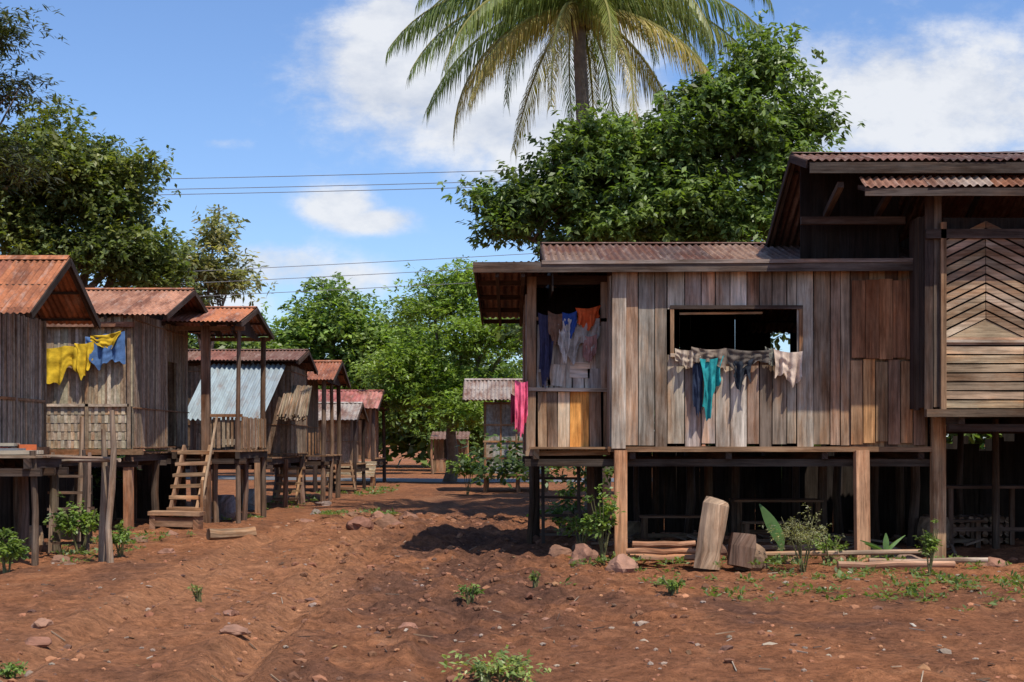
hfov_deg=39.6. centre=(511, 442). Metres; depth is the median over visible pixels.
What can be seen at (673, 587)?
weed plant
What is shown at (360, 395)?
roof
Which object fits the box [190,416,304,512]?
posts
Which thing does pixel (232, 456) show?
floor
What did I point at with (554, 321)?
brown cloth
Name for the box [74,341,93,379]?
yellow cloth
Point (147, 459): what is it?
floor
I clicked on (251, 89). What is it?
sky
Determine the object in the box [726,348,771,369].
clothes bundle
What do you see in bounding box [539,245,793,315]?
roof frame
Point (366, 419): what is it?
roof frame
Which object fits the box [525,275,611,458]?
bay wall
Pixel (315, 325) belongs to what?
broadleaf tree
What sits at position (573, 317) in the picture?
blue cloth
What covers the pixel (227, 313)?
roof
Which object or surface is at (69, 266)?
roof frame
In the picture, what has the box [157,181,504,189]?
power line
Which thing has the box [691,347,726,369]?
clothes bundle
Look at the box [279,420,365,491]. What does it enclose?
posts
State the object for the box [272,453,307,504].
wooden stairs
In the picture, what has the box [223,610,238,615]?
rock
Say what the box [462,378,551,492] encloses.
panelled hut
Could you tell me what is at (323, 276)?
power line
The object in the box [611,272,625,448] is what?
corner board
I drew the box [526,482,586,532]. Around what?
leafy shrub
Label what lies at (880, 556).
rock
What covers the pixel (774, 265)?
frame
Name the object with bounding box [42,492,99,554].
leafy shrub
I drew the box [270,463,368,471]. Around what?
floor
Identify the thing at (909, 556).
rock
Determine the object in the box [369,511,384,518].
rock
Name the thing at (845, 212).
roof frame
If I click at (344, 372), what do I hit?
roof frame
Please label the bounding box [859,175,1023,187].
awning roof
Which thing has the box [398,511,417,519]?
rock
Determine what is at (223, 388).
lean to roof
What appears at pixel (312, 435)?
walls
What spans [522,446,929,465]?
floor
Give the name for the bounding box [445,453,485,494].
leafy shrub
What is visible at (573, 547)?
rock
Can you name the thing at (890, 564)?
fallen log
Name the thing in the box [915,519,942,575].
leafy shrub
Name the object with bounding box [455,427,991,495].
shrub thicket
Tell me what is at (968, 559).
fallen log
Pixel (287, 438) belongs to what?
walls
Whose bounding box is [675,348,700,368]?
clothes bundle
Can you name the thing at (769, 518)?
banana plant
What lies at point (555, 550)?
rock
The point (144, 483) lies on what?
board fence
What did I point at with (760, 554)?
rock
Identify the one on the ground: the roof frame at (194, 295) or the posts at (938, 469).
the posts at (938, 469)
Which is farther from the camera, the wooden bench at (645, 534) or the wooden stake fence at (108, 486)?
the wooden bench at (645, 534)
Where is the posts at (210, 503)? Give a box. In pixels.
[197,326,266,522]
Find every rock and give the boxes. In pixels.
[24,636,51,647]
[31,618,53,628]
[50,555,73,563]
[131,536,147,541]
[157,548,174,553]
[168,530,177,534]
[219,624,251,635]
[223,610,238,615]
[299,518,313,521]
[310,509,320,514]
[314,501,331,505]
[346,511,357,516]
[346,516,373,529]
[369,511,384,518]
[373,513,399,527]
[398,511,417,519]
[398,622,417,627]
[548,544,571,556]
[568,543,598,565]
[572,540,591,549]
[605,554,638,572]
[720,544,727,555]
[733,543,767,570]
[775,556,798,563]
[824,549,845,560]
[870,545,899,557]
[896,554,921,558]
[979,557,1008,566]
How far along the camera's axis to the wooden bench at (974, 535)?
20.98 m
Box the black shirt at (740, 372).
[733,359,752,392]
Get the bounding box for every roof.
[0,255,92,324]
[85,288,212,333]
[162,306,266,336]
[188,349,312,369]
[188,363,285,420]
[276,385,311,421]
[307,360,346,385]
[318,390,386,409]
[318,402,364,419]
[477,261,547,318]
[541,242,908,316]
[749,152,1023,332]
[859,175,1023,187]
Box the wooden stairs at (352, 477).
[333,460,356,492]
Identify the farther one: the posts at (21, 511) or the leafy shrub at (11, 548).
the posts at (21, 511)
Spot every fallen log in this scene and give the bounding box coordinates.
[206,527,256,539]
[726,545,815,550]
[766,549,921,555]
[837,560,955,568]
[868,557,987,562]
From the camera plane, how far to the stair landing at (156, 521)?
26.09 m
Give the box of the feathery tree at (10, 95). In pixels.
[0,4,68,198]
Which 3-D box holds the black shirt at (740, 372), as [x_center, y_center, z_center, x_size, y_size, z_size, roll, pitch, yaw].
[3.110,-0.907,19.193,0.300,0.466,0.109,0,0,0]
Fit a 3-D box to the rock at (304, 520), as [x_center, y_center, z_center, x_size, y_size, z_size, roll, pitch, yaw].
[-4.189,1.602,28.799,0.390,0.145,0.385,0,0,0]
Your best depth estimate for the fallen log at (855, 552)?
18.82 m
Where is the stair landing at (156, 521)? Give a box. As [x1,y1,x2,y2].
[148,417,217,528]
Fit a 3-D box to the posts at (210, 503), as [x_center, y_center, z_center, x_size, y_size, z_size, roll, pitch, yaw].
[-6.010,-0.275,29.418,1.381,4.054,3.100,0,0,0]
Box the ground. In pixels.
[0,444,1023,681]
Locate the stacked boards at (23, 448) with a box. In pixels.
[0,443,43,453]
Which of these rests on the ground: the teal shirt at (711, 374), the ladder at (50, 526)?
the ladder at (50, 526)
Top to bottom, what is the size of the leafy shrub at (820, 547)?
0.501 m
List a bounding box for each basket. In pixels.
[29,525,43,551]
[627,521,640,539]
[917,516,950,546]
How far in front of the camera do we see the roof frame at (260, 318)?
29.16 m
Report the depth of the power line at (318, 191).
42.83 m
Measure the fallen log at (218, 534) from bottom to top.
0.215 m
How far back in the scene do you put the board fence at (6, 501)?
23.39 m
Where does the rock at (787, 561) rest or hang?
on the ground
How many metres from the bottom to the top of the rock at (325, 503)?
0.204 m
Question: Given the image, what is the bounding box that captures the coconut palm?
[385,0,775,508]
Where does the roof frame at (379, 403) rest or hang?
on the walls at (368, 437)
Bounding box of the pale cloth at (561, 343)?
[558,318,571,362]
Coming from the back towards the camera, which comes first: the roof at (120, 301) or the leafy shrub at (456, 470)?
the leafy shrub at (456, 470)
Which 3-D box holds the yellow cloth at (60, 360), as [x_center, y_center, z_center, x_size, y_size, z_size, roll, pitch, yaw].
[-7.900,-1.386,25.111,0.960,0.747,0.135,0,0,0]
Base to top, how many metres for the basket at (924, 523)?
0.450 m
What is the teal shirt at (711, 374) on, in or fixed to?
hanging from the clothes bundle at (708, 355)
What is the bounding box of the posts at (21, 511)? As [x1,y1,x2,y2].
[13,451,77,565]
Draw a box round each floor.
[0,454,78,475]
[86,451,171,466]
[138,456,305,468]
[167,450,271,463]
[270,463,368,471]
[271,454,343,464]
[306,457,387,465]
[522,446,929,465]
[929,417,1023,433]
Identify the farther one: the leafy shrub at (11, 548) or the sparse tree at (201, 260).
the sparse tree at (201, 260)
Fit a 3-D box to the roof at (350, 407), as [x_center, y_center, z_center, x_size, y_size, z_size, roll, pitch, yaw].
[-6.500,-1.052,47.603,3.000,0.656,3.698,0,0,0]
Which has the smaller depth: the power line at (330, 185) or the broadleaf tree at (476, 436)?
the power line at (330, 185)
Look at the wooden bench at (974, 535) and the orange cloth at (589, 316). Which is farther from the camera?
the wooden bench at (974, 535)
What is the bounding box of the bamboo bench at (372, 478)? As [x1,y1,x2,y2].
[326,461,376,487]
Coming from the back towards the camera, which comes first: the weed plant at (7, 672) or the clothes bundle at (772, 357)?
the clothes bundle at (772, 357)
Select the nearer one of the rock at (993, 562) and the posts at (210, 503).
the rock at (993, 562)
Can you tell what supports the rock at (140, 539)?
on the ground
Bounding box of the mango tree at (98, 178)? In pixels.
[0,92,210,448]
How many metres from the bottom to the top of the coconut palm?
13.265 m
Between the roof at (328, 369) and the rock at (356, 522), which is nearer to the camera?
the rock at (356, 522)
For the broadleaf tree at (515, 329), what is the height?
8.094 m
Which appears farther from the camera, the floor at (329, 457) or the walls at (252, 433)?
the floor at (329, 457)
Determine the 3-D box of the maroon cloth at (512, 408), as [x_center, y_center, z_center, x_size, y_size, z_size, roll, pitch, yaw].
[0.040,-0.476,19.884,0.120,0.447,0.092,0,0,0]
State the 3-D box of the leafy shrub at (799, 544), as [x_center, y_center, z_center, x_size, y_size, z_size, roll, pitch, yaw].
[3.779,1.244,18.306,1.086,0.972,0.878,0,0,-43]
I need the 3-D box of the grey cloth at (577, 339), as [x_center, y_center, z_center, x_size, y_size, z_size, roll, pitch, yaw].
[0.970,-1.411,19.816,0.500,0.657,0.119,0,0,0]
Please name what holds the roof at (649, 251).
on the roof frame at (542, 258)
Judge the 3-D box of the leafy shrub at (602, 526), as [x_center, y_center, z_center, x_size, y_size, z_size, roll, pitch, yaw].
[1.219,1.102,19.012,0.615,1.120,0.522,0,0,23]
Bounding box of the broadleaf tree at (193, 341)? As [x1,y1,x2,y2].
[88,278,298,472]
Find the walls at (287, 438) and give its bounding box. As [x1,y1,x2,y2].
[168,365,307,455]
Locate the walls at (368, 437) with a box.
[335,408,378,457]
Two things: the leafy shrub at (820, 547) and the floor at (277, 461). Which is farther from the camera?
the floor at (277, 461)
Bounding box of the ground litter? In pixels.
[0,529,1023,681]
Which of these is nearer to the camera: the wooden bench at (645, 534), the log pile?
the log pile
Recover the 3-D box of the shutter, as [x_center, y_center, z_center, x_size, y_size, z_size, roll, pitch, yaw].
[5.069,-1.680,19.301,0.921,1.090,0.048,0,0,0]
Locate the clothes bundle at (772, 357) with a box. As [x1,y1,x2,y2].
[765,346,774,365]
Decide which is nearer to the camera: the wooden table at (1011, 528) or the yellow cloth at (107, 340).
the wooden table at (1011, 528)
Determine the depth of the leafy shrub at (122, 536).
19.76 m
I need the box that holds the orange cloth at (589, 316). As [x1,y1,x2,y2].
[576,305,600,330]
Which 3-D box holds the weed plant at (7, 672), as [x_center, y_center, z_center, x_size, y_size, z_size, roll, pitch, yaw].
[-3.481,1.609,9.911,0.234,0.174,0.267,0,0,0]
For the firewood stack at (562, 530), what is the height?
0.416 m
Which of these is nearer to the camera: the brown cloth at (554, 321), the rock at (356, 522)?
the brown cloth at (554, 321)
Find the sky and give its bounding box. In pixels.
[0,0,1023,438]
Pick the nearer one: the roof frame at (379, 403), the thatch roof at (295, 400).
the thatch roof at (295, 400)
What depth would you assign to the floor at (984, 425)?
18.70 m
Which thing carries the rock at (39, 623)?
on the ground
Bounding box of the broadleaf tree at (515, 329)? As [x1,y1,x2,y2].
[477,312,679,497]
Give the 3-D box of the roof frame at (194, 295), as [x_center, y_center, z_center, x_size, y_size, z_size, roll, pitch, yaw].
[-8.250,-2.555,27.449,4.346,0.766,4.727,0,0,0]
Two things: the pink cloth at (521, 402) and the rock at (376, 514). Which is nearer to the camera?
the pink cloth at (521, 402)
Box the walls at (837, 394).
[522,271,931,453]
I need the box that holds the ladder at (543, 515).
[539,466,582,542]
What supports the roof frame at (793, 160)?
on the walls at (966, 276)
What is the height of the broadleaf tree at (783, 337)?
7.855 m
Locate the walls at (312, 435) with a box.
[307,376,340,454]
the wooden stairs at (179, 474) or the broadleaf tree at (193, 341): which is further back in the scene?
the broadleaf tree at (193, 341)
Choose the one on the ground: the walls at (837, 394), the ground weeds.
the ground weeds
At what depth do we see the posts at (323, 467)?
39.95 m
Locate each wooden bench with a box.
[639,515,700,539]
[739,521,809,541]
[954,519,983,547]
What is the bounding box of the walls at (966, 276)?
[899,196,1023,416]
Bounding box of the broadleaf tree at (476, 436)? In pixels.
[379,341,522,450]
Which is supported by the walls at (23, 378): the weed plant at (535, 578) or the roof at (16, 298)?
the roof at (16, 298)
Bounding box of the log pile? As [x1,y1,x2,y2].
[626,540,695,560]
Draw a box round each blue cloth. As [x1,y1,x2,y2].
[85,331,125,369]
[538,313,553,388]
[562,311,576,338]
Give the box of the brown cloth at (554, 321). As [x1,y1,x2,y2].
[548,311,561,344]
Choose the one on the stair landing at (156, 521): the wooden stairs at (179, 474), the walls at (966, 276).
the wooden stairs at (179, 474)
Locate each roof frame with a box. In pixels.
[0,258,100,328]
[60,290,221,337]
[161,308,274,340]
[188,351,317,374]
[307,362,350,388]
[318,403,368,422]
[320,391,389,413]
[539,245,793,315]
[741,155,1023,337]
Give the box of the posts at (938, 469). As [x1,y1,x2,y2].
[895,417,999,558]
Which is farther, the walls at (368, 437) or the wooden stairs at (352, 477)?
the walls at (368, 437)
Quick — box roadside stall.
[430,431,469,473]
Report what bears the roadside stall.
on the ground
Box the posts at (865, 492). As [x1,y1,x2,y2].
[526,450,880,561]
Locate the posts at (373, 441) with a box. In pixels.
[288,408,385,485]
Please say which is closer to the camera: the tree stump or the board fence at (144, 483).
the tree stump
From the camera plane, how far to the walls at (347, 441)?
46.40 m
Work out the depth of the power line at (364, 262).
50.15 m
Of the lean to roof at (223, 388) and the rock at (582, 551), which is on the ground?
the rock at (582, 551)
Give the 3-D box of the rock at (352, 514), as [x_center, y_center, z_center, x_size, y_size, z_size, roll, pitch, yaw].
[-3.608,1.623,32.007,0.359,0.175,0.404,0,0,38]
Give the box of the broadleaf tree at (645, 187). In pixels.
[437,9,865,342]
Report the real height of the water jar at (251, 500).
0.500 m
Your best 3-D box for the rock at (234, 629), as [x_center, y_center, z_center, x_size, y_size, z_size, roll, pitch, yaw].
[-2.250,1.527,11.598,0.247,0.090,0.223,0,0,0]
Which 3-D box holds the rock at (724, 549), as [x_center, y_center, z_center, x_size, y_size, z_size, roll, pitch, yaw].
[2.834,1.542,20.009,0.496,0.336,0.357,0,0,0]
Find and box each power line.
[91,239,761,275]
[95,269,467,287]
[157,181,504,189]
[159,186,500,194]
[165,150,1023,178]
[208,282,474,295]
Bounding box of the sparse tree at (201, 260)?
[161,204,277,480]
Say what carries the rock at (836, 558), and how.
on the ground
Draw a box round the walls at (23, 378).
[0,312,49,454]
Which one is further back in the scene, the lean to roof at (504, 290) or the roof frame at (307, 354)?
the roof frame at (307, 354)
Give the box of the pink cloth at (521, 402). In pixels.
[515,380,527,436]
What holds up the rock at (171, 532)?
on the ground
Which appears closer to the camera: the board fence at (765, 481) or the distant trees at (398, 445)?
the board fence at (765, 481)
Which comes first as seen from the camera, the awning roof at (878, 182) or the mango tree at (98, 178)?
the awning roof at (878, 182)
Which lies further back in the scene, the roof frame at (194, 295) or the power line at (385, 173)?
the power line at (385, 173)
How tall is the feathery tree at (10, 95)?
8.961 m
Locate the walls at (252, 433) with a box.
[176,322,270,449]
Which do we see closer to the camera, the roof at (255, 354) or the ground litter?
the ground litter
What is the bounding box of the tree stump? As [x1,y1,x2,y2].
[694,496,728,569]
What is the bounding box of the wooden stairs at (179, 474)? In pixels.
[166,445,213,516]
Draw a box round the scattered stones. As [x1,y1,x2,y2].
[0,509,1023,681]
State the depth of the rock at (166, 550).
20.93 m
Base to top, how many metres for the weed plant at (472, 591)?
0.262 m
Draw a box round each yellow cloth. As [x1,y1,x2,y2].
[47,346,86,384]
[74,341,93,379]
[90,331,120,348]
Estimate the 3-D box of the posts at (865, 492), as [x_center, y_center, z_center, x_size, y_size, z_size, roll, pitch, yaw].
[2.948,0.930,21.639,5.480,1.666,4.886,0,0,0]
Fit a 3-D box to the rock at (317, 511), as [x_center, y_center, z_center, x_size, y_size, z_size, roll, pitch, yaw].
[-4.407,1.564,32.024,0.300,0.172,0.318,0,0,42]
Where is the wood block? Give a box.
[727,532,755,568]
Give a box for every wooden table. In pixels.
[729,498,823,541]
[946,485,1023,547]
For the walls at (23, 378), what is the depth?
21.32 m
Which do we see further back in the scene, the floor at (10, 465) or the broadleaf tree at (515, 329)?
the broadleaf tree at (515, 329)
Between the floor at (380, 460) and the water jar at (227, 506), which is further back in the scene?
the floor at (380, 460)
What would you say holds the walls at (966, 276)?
on the floor at (984, 425)
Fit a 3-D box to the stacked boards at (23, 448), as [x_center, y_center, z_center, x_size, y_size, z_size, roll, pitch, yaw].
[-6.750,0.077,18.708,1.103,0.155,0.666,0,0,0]
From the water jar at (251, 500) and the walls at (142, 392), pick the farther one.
the water jar at (251, 500)
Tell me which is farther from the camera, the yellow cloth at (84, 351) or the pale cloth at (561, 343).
the yellow cloth at (84, 351)
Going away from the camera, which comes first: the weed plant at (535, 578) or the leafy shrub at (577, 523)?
the weed plant at (535, 578)
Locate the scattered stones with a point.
(294, 675)
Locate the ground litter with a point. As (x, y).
(843, 538)
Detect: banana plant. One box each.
[759,504,784,550]
[860,533,904,558]
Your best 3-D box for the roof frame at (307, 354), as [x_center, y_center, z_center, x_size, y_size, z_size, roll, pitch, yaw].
[-6.825,-2.066,35.952,3.396,0.547,3.324,0,0,0]
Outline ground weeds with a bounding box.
[0,484,1023,611]
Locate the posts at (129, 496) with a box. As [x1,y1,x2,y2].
[109,456,185,531]
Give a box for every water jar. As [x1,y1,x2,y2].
[218,495,235,519]
[242,489,254,509]
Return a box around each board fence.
[0,472,92,539]
[87,458,179,518]
[627,434,1023,539]
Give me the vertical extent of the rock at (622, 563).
0.392 m
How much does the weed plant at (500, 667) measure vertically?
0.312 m
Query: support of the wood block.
on the ground
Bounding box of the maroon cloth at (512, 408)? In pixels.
[511,394,514,424]
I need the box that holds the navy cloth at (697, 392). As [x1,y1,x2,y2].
[692,357,702,417]
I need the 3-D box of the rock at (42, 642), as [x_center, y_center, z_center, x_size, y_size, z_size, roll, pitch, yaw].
[-3.737,1.571,11.205,0.211,0.098,0.254,0,0,-24]
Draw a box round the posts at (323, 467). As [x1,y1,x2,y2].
[254,380,340,502]
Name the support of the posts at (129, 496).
on the ground
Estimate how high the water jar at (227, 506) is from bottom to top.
0.500 m
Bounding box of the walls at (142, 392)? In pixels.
[47,315,188,454]
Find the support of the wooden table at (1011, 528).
on the ground
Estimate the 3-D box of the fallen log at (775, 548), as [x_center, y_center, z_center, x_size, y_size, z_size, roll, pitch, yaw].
[3.649,1.489,20.197,1.314,0.103,0.107,0,0,8]
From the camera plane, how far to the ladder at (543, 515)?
21.77 m
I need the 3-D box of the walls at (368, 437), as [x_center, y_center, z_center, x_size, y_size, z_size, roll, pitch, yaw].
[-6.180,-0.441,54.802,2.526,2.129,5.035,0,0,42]
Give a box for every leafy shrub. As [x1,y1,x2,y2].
[0,527,28,573]
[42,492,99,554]
[111,519,135,556]
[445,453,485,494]
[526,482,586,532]
[554,514,595,543]
[578,483,624,564]
[760,505,844,572]
[803,533,848,565]
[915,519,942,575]
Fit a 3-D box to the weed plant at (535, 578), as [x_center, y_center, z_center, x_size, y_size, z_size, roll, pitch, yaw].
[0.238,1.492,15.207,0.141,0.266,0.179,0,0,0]
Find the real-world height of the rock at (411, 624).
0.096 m
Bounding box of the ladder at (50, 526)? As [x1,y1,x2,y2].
[46,452,94,552]
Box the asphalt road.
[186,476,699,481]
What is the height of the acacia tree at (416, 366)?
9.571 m
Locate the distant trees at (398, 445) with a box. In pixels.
[91,341,1001,466]
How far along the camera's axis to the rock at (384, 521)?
26.16 m
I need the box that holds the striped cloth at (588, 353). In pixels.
[582,334,596,362]
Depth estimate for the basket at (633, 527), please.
22.63 m
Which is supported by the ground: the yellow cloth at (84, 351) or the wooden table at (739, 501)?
the wooden table at (739, 501)
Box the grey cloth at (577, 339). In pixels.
[564,318,599,364]
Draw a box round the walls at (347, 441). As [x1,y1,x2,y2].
[308,420,358,463]
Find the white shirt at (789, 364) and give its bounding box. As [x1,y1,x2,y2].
[774,349,802,387]
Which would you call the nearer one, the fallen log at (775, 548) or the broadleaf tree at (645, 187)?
the fallen log at (775, 548)
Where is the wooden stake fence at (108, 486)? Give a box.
[50,410,120,562]
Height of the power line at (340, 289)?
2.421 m
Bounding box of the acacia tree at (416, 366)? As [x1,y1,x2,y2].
[344,255,522,481]
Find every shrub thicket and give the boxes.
[50,448,148,504]
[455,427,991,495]
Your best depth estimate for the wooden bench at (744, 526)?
21.05 m
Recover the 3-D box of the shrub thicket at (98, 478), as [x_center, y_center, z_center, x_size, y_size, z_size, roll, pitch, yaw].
[-12.208,0.598,32.186,8.909,2.114,15.473,0,0,0]
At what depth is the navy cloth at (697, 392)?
19.22 m
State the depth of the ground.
13.69 m
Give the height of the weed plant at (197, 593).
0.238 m
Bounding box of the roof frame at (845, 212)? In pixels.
[796,162,1023,282]
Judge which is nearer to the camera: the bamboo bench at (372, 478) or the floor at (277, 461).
the floor at (277, 461)
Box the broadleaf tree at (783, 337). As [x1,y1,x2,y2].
[770,332,929,425]
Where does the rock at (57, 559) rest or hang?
on the ground
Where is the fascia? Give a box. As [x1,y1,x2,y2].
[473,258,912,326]
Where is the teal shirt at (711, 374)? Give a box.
[700,356,723,420]
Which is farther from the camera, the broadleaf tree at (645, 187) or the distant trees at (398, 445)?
the distant trees at (398, 445)
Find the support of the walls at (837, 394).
on the floor at (791, 459)
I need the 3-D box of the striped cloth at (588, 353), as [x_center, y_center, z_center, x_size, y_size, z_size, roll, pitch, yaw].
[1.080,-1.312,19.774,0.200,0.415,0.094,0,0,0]
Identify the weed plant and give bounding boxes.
[0,661,27,678]
[187,584,202,601]
[439,645,551,681]
[453,583,485,604]
[528,570,540,587]
[658,575,685,594]
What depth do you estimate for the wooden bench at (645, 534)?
22.15 m
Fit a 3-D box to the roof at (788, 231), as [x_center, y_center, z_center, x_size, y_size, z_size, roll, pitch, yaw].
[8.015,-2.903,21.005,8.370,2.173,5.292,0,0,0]
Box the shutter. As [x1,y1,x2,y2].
[852,279,909,358]
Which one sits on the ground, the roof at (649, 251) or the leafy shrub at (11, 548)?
the leafy shrub at (11, 548)
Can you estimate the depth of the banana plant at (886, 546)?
19.02 m
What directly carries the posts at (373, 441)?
on the ground
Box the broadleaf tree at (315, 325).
[216,272,448,467]

